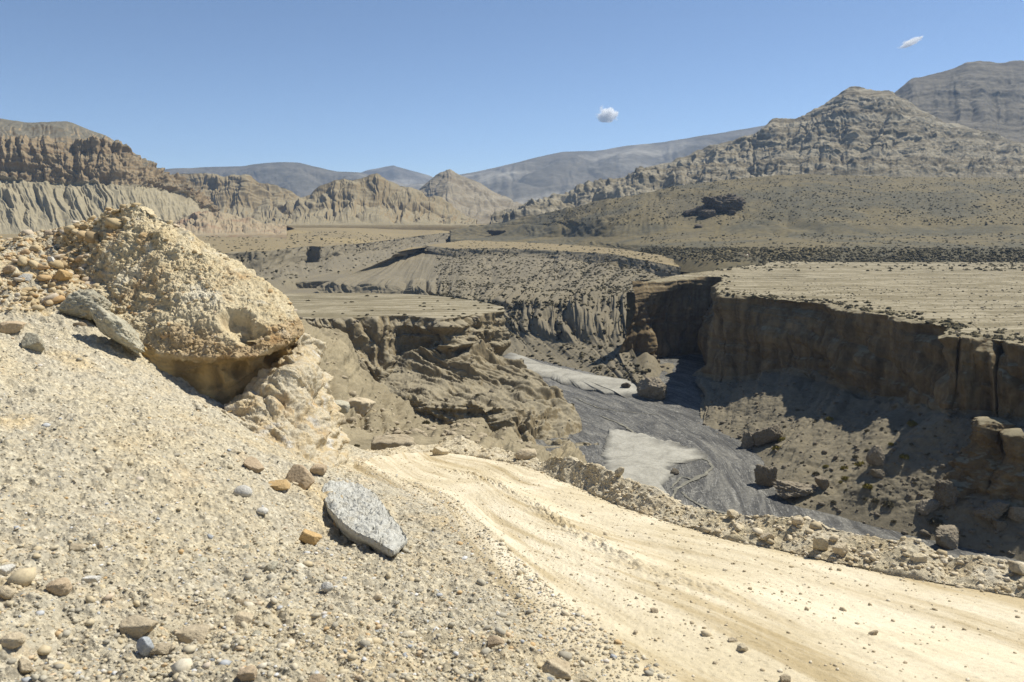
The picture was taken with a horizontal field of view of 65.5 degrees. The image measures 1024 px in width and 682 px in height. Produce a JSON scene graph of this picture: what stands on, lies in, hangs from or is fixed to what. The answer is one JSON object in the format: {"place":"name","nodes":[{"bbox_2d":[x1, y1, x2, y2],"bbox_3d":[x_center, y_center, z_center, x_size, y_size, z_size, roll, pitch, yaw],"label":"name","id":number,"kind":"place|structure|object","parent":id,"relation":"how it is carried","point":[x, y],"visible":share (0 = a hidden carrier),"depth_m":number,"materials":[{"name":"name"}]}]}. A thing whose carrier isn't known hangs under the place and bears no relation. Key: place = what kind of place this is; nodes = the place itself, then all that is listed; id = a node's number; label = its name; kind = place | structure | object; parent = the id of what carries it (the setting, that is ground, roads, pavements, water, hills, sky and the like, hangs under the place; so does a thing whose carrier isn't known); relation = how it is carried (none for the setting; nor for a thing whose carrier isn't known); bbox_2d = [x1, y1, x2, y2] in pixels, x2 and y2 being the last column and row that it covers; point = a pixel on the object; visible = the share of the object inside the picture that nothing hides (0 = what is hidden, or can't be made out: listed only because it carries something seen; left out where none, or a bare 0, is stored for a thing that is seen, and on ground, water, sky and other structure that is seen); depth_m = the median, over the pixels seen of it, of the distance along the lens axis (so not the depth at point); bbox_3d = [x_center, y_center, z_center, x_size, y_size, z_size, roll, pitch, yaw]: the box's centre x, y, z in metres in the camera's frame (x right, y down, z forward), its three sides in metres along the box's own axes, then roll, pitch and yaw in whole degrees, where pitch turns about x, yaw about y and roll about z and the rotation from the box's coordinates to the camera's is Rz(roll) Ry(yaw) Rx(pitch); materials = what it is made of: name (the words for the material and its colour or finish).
{"place":"outdoors","nodes":[
{"label":"outdoors","id":0,"kind":"place"},
{"bbox_2d":[0,174,211,233],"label":"cliff mountain slope","id":1,"kind":"structure","parent":0,"point":[34,206],"depth_m":1051.09,"materials":[{"name":"stone"}]},
{"bbox_2d":[0,118,220,211],"bbox_3d":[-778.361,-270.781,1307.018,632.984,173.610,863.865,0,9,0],"label":"eroded cliff","id":2,"kind":"structure","parent":0,"point":[66,152],"depth_m":1110.63,"materials":[{"name":"stone"}]},
{"bbox_2d":[0,228,450,252],"bbox_3d":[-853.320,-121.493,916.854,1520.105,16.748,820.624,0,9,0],"label":"terrace","id":3,"kind":"structure","parent":0,"point":[270,244],"depth_m":898.46,"materials":[{"name":"soil"}]},
{"bbox_2d":[173,211,293,237],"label":"apron","id":4,"kind":"object","parent":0,"point":[207,224],"visible":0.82,"depth_m":1000.92,"materials":[{"name":"soil"}]},
{"bbox_2d":[171,173,299,223],"bbox_3d":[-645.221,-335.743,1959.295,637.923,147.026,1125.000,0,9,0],"label":"fluted ridge","id":5,"kind":"structure","parent":0,"point":[244,195],"depth_m":1849.45,"materials":[{"name":"stone"}]},
{"bbox_2d":[164,162,407,196],"bbox_3d":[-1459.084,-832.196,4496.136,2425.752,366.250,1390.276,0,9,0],"label":"distant hills","id":6,"kind":"structure","parent":0,"point":[300,179],"depth_m":4454.57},
{"bbox_2d":[0,221,602,681],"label":"scree slope","id":7,"kind":"structure","parent":0,"point":[46,325],"depth_m":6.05,"materials":[{"name":"gravel"}]},
{"bbox_2d":[0,564,15,575],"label":"stone","id":8,"kind":"object","parent":7,"relation":"on","point":[7,569],"visible":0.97,"depth_m":4.32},
{"bbox_2d":[0,586,15,598],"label":"stone","id":9,"kind":"object","parent":7,"relation":"on","point":[6,592],"visible":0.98,"depth_m":3.92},
{"bbox_2d":[3,265,15,272],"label":"boulder","id":10,"kind":"object","parent":7,"relation":"on","point":[9,268],"visible":1,"depth_m":12.91,"materials":[{"name":"brown stone"}]},
{"bbox_2d":[0,632,25,648],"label":"stone","id":11,"kind":"object","parent":7,"relation":"on","point":[12,640],"visible":1,"depth_m":3.46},
{"bbox_2d":[0,321,25,333],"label":"boulder","id":12,"kind":"object","parent":7,"relation":"on","point":[6,327],"visible":0.99,"depth_m":10.99,"materials":[{"name":"brown stone"}]},
{"bbox_2d":[19,658,32,673],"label":"stone","id":13,"kind":"object","parent":7,"relation":"on","point":[25,666],"visible":1,"depth_m":3.40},
{"bbox_2d":[21,332,44,352],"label":"boulder","id":14,"kind":"object","parent":7,"relation":"on","point":[33,341],"visible":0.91,"depth_m":10.47,"materials":[{"name":"grey stone"}]},
{"bbox_2d":[0,215,102,311],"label":"crest rubble","id":15,"kind":"object","parent":7,"relation":"on","point":[54,297],"visible":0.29,"depth_m":13.20,"materials":[{"name":"stone"}]},
{"bbox_2d":[45,577,71,595],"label":"stone","id":16,"kind":"object","parent":7,"relation":"on","point":[60,587],"visible":0.97,"depth_m":4.06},
{"bbox_2d":[53,269,72,280],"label":"boulder","id":17,"kind":"object","parent":7,"relation":"on","point":[62,275],"visible":0.95,"depth_m":13.13,"materials":[{"name":"stone"}]},
{"bbox_2d":[69,543,87,550],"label":"stone","id":18,"kind":"object","parent":7,"relation":"on","point":[76,547],"visible":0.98,"depth_m":4.89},
{"bbox_2d":[57,289,111,320],"bbox_3d":[-6.669,-0.555,12.422,0.696,0.506,0.550,0,9,0],"label":"boulder","id":19,"kind":"object","parent":7,"relation":"on","point":[79,303],"visible":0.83,"depth_m":12.22,"materials":[{"name":"grey stone"}]},
{"bbox_2d":[81,575,100,583],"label":"stone","id":20,"kind":"object","parent":7,"relation":"on","point":[89,579],"visible":0.76,"depth_m":4.44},
{"bbox_2d":[90,304,144,353],"bbox_3d":[-5.862,-0.170,11.808,0.685,0.778,0.509,0,9,0],"label":"boulder","id":21,"kind":"object","parent":7,"relation":"on","point":[116,328],"visible":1,"depth_m":11.66,"materials":[{"name":"grey stone"}]},
{"bbox_2d":[119,615,158,638],"bbox_3d":[-1.818,1.394,3.884,0.174,0.097,0.123,0,9,0],"label":"stone","id":22,"kind":"object","parent":7,"relation":"on","point":[136,626],"visible":0.98,"depth_m":3.83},
{"bbox_2d":[136,637,153,656],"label":"stone","id":23,"kind":"object","parent":7,"relation":"on","point":[145,646],"visible":0.99,"depth_m":3.60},
{"bbox_2d":[150,642,173,653],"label":"stone","id":24,"kind":"object","parent":7,"relation":"on","point":[162,648],"visible":0.96,"depth_m":3.63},
{"bbox_2d":[54,204,304,412],"bbox_3d":[-6.632,-0.764,15.543,4.773,3.771,9.755,-4,9,-23],"label":"rock outcrop","id":25,"kind":"object","parent":7,"relation":"on","point":[223,376],"visible":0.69,"depth_m":12.77,"materials":[{"name":"stone"}]},
{"bbox_2d":[43,202,140,275],"bbox_3d":[-8.250,-1.769,15.335,1.955,1.750,3.189,-5,10,-29],"label":"outcrop rubble","id":26,"kind":"object","parent":25,"relation":"on","point":[86,236],"visible":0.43,"depth_m":14.64,"materials":[{"name":"stone"}]},
{"bbox_2d":[61,205,301,354],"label":"outcrop pebbles","id":27,"kind":"object","parent":25,"relation":"on","point":[166,334],"visible":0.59,"depth_m":12.89,"materials":[{"name":"stone"}]},
{"bbox_2d":[174,624,209,643],"bbox_3d":[-1.563,1.437,3.898,0.165,0.067,0.128,0,9,0],"label":"stone","id":28,"kind":"object","parent":7,"relation":"on","point":[189,634],"visible":0.97,"depth_m":3.87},
{"bbox_2d":[233,485,251,497],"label":"pebble","id":29,"kind":"object","parent":7,"relation":"on","point":[243,491],"visible":0.88,"depth_m":7.26,"materials":[{"name":"white stone"}]},
{"bbox_2d":[233,611,253,625],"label":"stone","id":30,"kind":"object","parent":7,"relation":"on","point":[240,617],"visible":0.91,"depth_m":4.12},
{"bbox_2d":[237,665,257,680],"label":"stone","id":31,"kind":"object","parent":7,"relation":"on","point":[249,673],"visible":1,"depth_m":3.27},
{"bbox_2d":[243,456,264,472],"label":"stone","id":32,"kind":"object","parent":7,"relation":"on","point":[254,464],"visible":1,"depth_m":8.20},
{"bbox_2d":[264,561,277,571],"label":"stone","id":33,"kind":"object","parent":7,"relation":"on","point":[271,566],"visible":1,"depth_m":5.19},
{"bbox_2d":[268,479,290,490],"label":"stone","id":34,"kind":"object","parent":7,"relation":"on","point":[283,484],"visible":0.87,"depth_m":8.10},
{"bbox_2d":[222,333,350,467],"bbox_3d":[-3.661,1.208,13.709,1.990,2.784,7.368,-2,9,-13],"label":"rock pedestal","id":35,"kind":"object","parent":7,"relation":"on","point":[287,401],"visible":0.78,"depth_m":11.98,"materials":[{"name":"stone"}]},
{"bbox_2d":[286,464,314,489],"bbox_3d":[-2.293,1.479,8.576,0.316,0.304,0.236,0,9,0],"label":"stone","id":36,"kind":"object","parent":7,"relation":"on","point":[302,476],"visible":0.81,"depth_m":8.51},
{"bbox_2d":[298,528,321,545],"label":"stone","id":37,"kind":"object","parent":7,"relation":"on","point":[310,537],"visible":0.94,"depth_m":6.56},
{"bbox_2d":[308,674,326,681],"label":"stone","id":38,"kind":"object","parent":7,"relation":"on","point":[317,678],"visible":1,"depth_m":3.37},
{"bbox_2d":[309,464,326,475],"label":"stone","id":39,"kind":"object","parent":7,"relation":"on","point":[319,469],"visible":0.94,"depth_m":9.41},
{"bbox_2d":[321,582,332,592],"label":"pebble","id":40,"kind":"object","parent":7,"relation":"on","point":[326,587],"visible":1,"depth_m":4.93,"materials":[{"name":"white stone"}]},
{"bbox_2d":[322,476,407,556],"bbox_3d":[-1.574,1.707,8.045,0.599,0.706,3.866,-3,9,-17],"label":"stone slab","id":41,"kind":"structure","parent":7,"relation":"on","point":[359,513],"depth_m":7.33,"materials":[{"name":"stone"}]},
{"bbox_2d":[487,635,504,647],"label":"stone","id":42,"kind":"object","parent":7,"relation":"on","point":[493,641],"visible":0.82,"depth_m":4.07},
{"bbox_2d":[542,658,570,679],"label":"stone","id":43,"kind":"object","parent":7,"relation":"on","point":[557,668],"visible":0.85,"depth_m":3.91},
{"bbox_2d":[282,273,352,292],"bbox_3d":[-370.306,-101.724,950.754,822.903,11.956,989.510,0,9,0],"label":"canyon floor","id":44,"kind":"structure","parent":0,"point":[306,290],"depth_m":541.85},
{"bbox_2d":[295,274,350,287],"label":"canyon bench","id":45,"kind":"object","parent":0,"point":[315,282],"visible":0.13,"depth_m":566.12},
{"bbox_2d":[224,233,450,291],"bbox_3d":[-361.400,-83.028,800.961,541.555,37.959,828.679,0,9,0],"label":"canyon wall","id":46,"kind":"structure","parent":0,"point":[269,263],"depth_m":729.39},
{"bbox_2d":[266,173,476,242],"bbox_3d":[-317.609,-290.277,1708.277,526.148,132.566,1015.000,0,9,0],"label":"fluted hill","id":47,"kind":"structure","parent":0,"point":[375,201],"depth_m":1574.33,"materials":[{"name":"stone"}]},
{"bbox_2d":[283,293,504,318],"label":"terrace","id":48,"kind":"structure","parent":0,"point":[327,305],"depth_m":302.36,"materials":[{"name":"soil"}]},
{"bbox_2d":[361,165,432,184],"bbox_3d":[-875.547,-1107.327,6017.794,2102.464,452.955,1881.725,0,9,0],"label":"distant peak","id":49,"kind":"structure","parent":0,"point":[400,175],"depth_m":6042.37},
{"bbox_2d":[300,319,589,463],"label":"hillside","id":50,"kind":"structure","parent":0,"point":[340,352],"depth_m":69.37,"materials":[{"name":"soil"}]},
{"bbox_2d":[335,400,349,413],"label":"boulder","id":51,"kind":"object","parent":50,"relation":"on","point":[344,406],"visible":0.48,"depth_m":40.84,"materials":[{"name":"grey stone"}]},
{"bbox_2d":[344,397,375,416],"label":"boulder","id":52,"kind":"object","parent":50,"relation":"on","point":[363,407],"visible":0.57,"depth_m":53.20,"materials":[{"name":"beige stone"}]},
{"bbox_2d":[371,434,414,449],"bbox_3d":[-3.438,3.087,23.198,1.326,0.733,0.964,0,9,0],"label":"boulder","id":53,"kind":"object","parent":50,"relation":"on","point":[380,442],"visible":0.58,"depth_m":22.85,"materials":[{"name":"beige stone"}]},
{"bbox_2d":[308,332,563,458],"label":"hillside rubble","id":54,"kind":"object","parent":50,"relation":"on","point":[398,430],"visible":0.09,"depth_m":40.31,"materials":[{"name":"beige stone"}]},
{"bbox_2d":[303,311,598,448],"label":"canyon spur","id":55,"kind":"structure","parent":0,"point":[435,381],"depth_m":254.49,"materials":[{"name":"stone"}]},
{"bbox_2d":[299,313,576,445],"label":"spur rubble","id":56,"kind":"object","parent":55,"relation":"on","point":[445,399],"visible":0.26,"depth_m":253.97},
{"bbox_2d":[419,169,523,223],"bbox_3d":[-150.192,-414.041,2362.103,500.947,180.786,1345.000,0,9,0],"label":"cone hill","id":57,"kind":"structure","parent":0,"point":[478,201],"depth_m":2140.74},
{"bbox_2d":[317,245,680,399],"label":"bushy canyon slope","id":58,"kind":"structure","parent":0,"point":[410,271],"depth_m":472.20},
{"bbox_2d":[0,0,1023,176],"label":"sky","id":59,"kind":"structure","parent":0,"point":[428,87],"materials":[{"name":"blue"}]},
{"bbox_2d":[353,460,675,681],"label":"road edge gravel","id":60,"kind":"structure","parent":0,"point":[648,671],"depth_m":4.97,"materials":[{"name":"gravel"}]},
{"bbox_2d":[399,240,678,266],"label":"plateau","id":61,"kind":"structure","parent":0,"point":[464,244],"depth_m":736.18,"materials":[{"name":"soil"}]},
{"bbox_2d":[503,353,644,397],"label":"silt terrace","id":62,"kind":"structure","parent":0,"point":[600,384],"depth_m":297.03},
{"bbox_2d":[476,224,687,333],"bbox_3d":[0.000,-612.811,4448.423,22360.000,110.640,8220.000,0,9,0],"label":"valley ground","id":63,"kind":"structure","parent":0,"point":[631,300],"depth_m":517.61,"materials":[{"name":"soil"}]},
{"bbox_2d":[206,231,681,381],"bbox_3d":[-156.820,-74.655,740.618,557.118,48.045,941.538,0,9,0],"label":"slope scrub","id":64,"kind":"object","parent":63,"relation":"on","point":[582,353],"visible":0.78,"depth_m":483.36,"materials":[{"name":"green plant"}]},
{"bbox_2d":[404,125,765,203],"bbox_3d":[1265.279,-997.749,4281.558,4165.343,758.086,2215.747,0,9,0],"label":"distant mountain","id":65,"kind":"structure","parent":0,"point":[525,181],"depth_m":4372.40,"materials":[{"name":"stone"}]},
{"bbox_2d":[353,450,1023,681],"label":"dirt road","id":66,"kind":"structure","parent":0,"point":[949,660],"depth_m":5.25,"materials":[{"name":"soil"}]},
{"bbox_2d":[432,447,448,454],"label":"boulder","id":67,"kind":"object","parent":66,"relation":"on","point":[440,451],"visible":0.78,"depth_m":14.03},
{"bbox_2d":[353,455,1021,681],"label":"road pebbles","id":68,"kind":"object","parent":66,"relation":"on","point":[706,633],"visible":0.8,"depth_m":5.47,"materials":[{"name":"stone"}]},
{"bbox_2d":[736,643,747,651],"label":"stone","id":69,"kind":"object","parent":66,"relation":"on","point":[742,647],"visible":1,"depth_m":4.28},
{"bbox_2d":[780,674,790,681],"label":"stone","id":70,"kind":"object","parent":66,"relation":"on","point":[785,678],"visible":1,"depth_m":3.87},
{"bbox_2d":[365,435,1023,598],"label":"road berm","id":71,"kind":"structure","parent":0,"point":[553,467],"depth_m":7.02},
{"bbox_2d":[515,448,536,459],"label":"boulder","id":72,"kind":"object","parent":71,"relation":"on","point":[525,454],"visible":0.94,"depth_m":12.79,"materials":[{"name":"beige stone"}]},
{"bbox_2d":[366,448,1001,594],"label":"berm foot gravel","id":73,"kind":"structure","parent":71,"relation":"on","point":[804,556],"depth_m":7.89,"materials":[{"name":"stone"}]},
{"bbox_2d":[372,436,1023,596],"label":"berm rubble","id":74,"kind":"object","parent":71,"relation":"on","point":[943,557],"visible":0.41,"depth_m":6.49,"materials":[{"name":"stone"}]},
{"bbox_2d":[727,509,738,517],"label":"boulder","id":75,"kind":"object","parent":71,"relation":"on","point":[732,513],"visible":1,"depth_m":7.47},
{"bbox_2d":[760,532,774,540],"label":"boulder","id":76,"kind":"object","parent":71,"relation":"on","point":[766,536],"visible":0.95,"depth_m":6.75,"materials":[{"name":"beige stone"}]},
{"bbox_2d":[791,516,803,524],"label":"boulder","id":77,"kind":"object","parent":71,"relation":"on","point":[795,520],"visible":1,"depth_m":6.77,"materials":[{"name":"beige stone"}]},
{"bbox_2d":[813,536,828,550],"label":"boulder","id":78,"kind":"object","parent":71,"relation":"on","point":[820,543],"visible":1,"depth_m":6.33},
{"bbox_2d":[832,543,847,554],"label":"boulder","id":79,"kind":"object","parent":71,"relation":"on","point":[841,548],"visible":1,"depth_m":6.21,"materials":[{"name":"beige stone"}]},
{"bbox_2d":[909,553,927,562],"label":"boulder","id":80,"kind":"object","parent":71,"relation":"on","point":[917,557],"visible":1,"depth_m":5.81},
{"bbox_2d":[1007,559,1023,575],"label":"boulder","id":81,"kind":"object","parent":71,"relation":"on","point":[1016,567],"visible":1,"depth_m":5.49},
{"bbox_2d":[450,174,1023,272],"bbox_3d":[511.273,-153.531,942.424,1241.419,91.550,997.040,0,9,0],"label":"bushy hill","id":82,"kind":"structure","parent":0,"point":[593,233],"depth_m":780.35,"materials":[{"name":"soil"}]},
{"bbox_2d":[681,205,706,215],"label":"hill crag","id":83,"kind":"structure","parent":82,"relation":"on","point":[695,210],"depth_m":797.62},
{"bbox_2d":[699,210,715,217],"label":"hill crag","id":84,"kind":"structure","parent":82,"relation":"on","point":[707,213],"depth_m":781.51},
{"bbox_2d":[701,193,745,211],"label":"hill crag","id":85,"kind":"structure","parent":82,"relation":"on","point":[722,203],"depth_m":797.20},
{"bbox_2d":[543,174,1023,342],"bbox_3d":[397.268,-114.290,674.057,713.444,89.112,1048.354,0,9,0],"label":"hill scrub","id":86,"kind":"object","parent":82,"relation":"on","point":[948,322],"visible":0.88,"depth_m":508.00,"materials":[{"name":"green plant"}]},
{"bbox_2d":[490,86,1023,223],"bbox_3d":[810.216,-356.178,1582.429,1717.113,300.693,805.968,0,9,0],"label":"banded mountain","id":87,"kind":"structure","parent":0,"point":[855,130],"depth_m":1411.91,"materials":[{"name":"stone"}]},
{"bbox_2d":[527,354,1023,562],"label":"river bed","id":88,"kind":"object","parent":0,"point":[726,483],"visible":0.09,"depth_m":215.24,"materials":[{"name":"gravel"}]},
{"bbox_2d":[600,429,708,496],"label":"sandbar","id":89,"kind":"structure","parent":88,"relation":"on","point":[642,458],"depth_m":203.75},
{"bbox_2d":[672,458,713,496],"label":"rivulet","id":90,"kind":"structure","parent":88,"relation":"on","point":[694,478],"depth_m":186.47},
{"bbox_2d":[681,491,726,513],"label":"rivulet","id":91,"kind":"structure","parent":88,"relation":"on","point":[686,496],"depth_m":168.52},
{"bbox_2d":[618,348,1023,561],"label":"canyon talus","id":92,"kind":"structure","parent":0,"point":[822,390],"depth_m":184.29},
{"bbox_2d":[637,377,666,399],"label":"boulder","id":93,"kind":"object","parent":92,"relation":"on","point":[652,387],"visible":1,"depth_m":269.24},
{"bbox_2d":[741,431,754,448],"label":"boulder","id":94,"kind":"object","parent":92,"relation":"on","point":[747,441],"visible":0.94,"depth_m":211.33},
{"bbox_2d":[753,464,777,485],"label":"boulder","id":95,"kind":"object","parent":92,"relation":"on","point":[765,475],"visible":0.97,"depth_m":181.19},
{"bbox_2d":[751,423,782,446],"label":"boulder","id":96,"kind":"object","parent":92,"relation":"on","point":[769,434],"visible":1,"depth_m":208.71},
{"bbox_2d":[773,480,814,498],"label":"boulder","id":97,"kind":"object","parent":92,"relation":"on","point":[786,489],"visible":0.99,"depth_m":171.93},
{"bbox_2d":[814,476,829,489],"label":"boulder","id":98,"kind":"object","parent":92,"relation":"on","point":[823,483],"visible":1,"depth_m":172.11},
{"bbox_2d":[626,355,1023,557],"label":"talus rubble","id":99,"kind":"object","parent":92,"relation":"on","point":[924,532],"visible":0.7,"depth_m":174.82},
{"bbox_2d":[866,445,885,465],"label":"boulder","id":100,"kind":"object","parent":92,"relation":"on","point":[876,455],"visible":1,"depth_m":168.78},
{"bbox_2d":[869,469,884,477],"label":"boulder","id":101,"kind":"object","parent":92,"relation":"on","point":[879,473],"visible":1,"depth_m":165.96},
{"bbox_2d":[915,498,939,514],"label":"boulder","id":102,"kind":"object","parent":92,"relation":"on","point":[925,507],"visible":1,"depth_m":155.18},
{"bbox_2d":[927,517,942,525],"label":"shrub","id":103,"kind":"object","parent":92,"relation":"on","point":[934,521],"visible":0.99,"depth_m":152.72,"materials":[{"name":"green plant"}]},
{"bbox_2d":[932,479,959,506],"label":"boulder","id":104,"kind":"object","parent":92,"relation":"on","point":[946,492],"visible":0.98,"depth_m":154.39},
{"bbox_2d":[935,525,958,549],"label":"boulder","id":105,"kind":"object","parent":92,"relation":"on","point":[947,536],"visible":1,"depth_m":147.03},
{"bbox_2d":[943,416,1014,498],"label":"rock pillar","id":106,"kind":"object","parent":92,"relation":"on","point":[977,462],"visible":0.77,"depth_m":155.82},
{"bbox_2d":[973,499,1009,521],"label":"boulder","id":107,"kind":"object","parent":92,"relation":"on","point":[992,510],"visible":0.99,"depth_m":147.87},
{"bbox_2d":[992,520,1006,530],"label":"boulder","id":108,"kind":"object","parent":92,"relation":"on","point":[999,525],"visible":1,"depth_m":146.87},
{"bbox_2d":[984,428,1023,506],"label":"rock pillar","id":109,"kind":"object","parent":92,"relation":"on","point":[1007,479],"visible":0.75,"depth_m":150.82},
{"bbox_2d":[1007,506,1023,521],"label":"boulder","id":110,"kind":"object","parent":92,"relation":"on","point":[1015,513],"visible":1,"depth_m":146.03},
{"bbox_2d":[621,276,1023,416],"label":"canyon cliff","id":111,"kind":"structure","parent":0,"point":[902,360],"depth_m":235.75,"materials":[{"name":"stone"}]},
{"bbox_2d":[640,261,1023,339],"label":"plateau","id":112,"kind":"structure","parent":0,"point":[942,304],"depth_m":304.18,"materials":[{"name":"soil"}]},
{"bbox_2d":[639,273,1023,339],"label":"plateau rubble","id":113,"kind":"object","parent":112,"relation":"on","point":[901,297],"visible":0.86,"depth_m":275.72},
{"bbox_2d":[895,60,1023,142],"bbox_3d":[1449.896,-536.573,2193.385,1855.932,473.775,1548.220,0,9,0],"label":"grey mountain","id":114,"kind":"structure","parent":0,"point":[982,96],"depth_m":1991.63,"materials":[{"name":"stone"}]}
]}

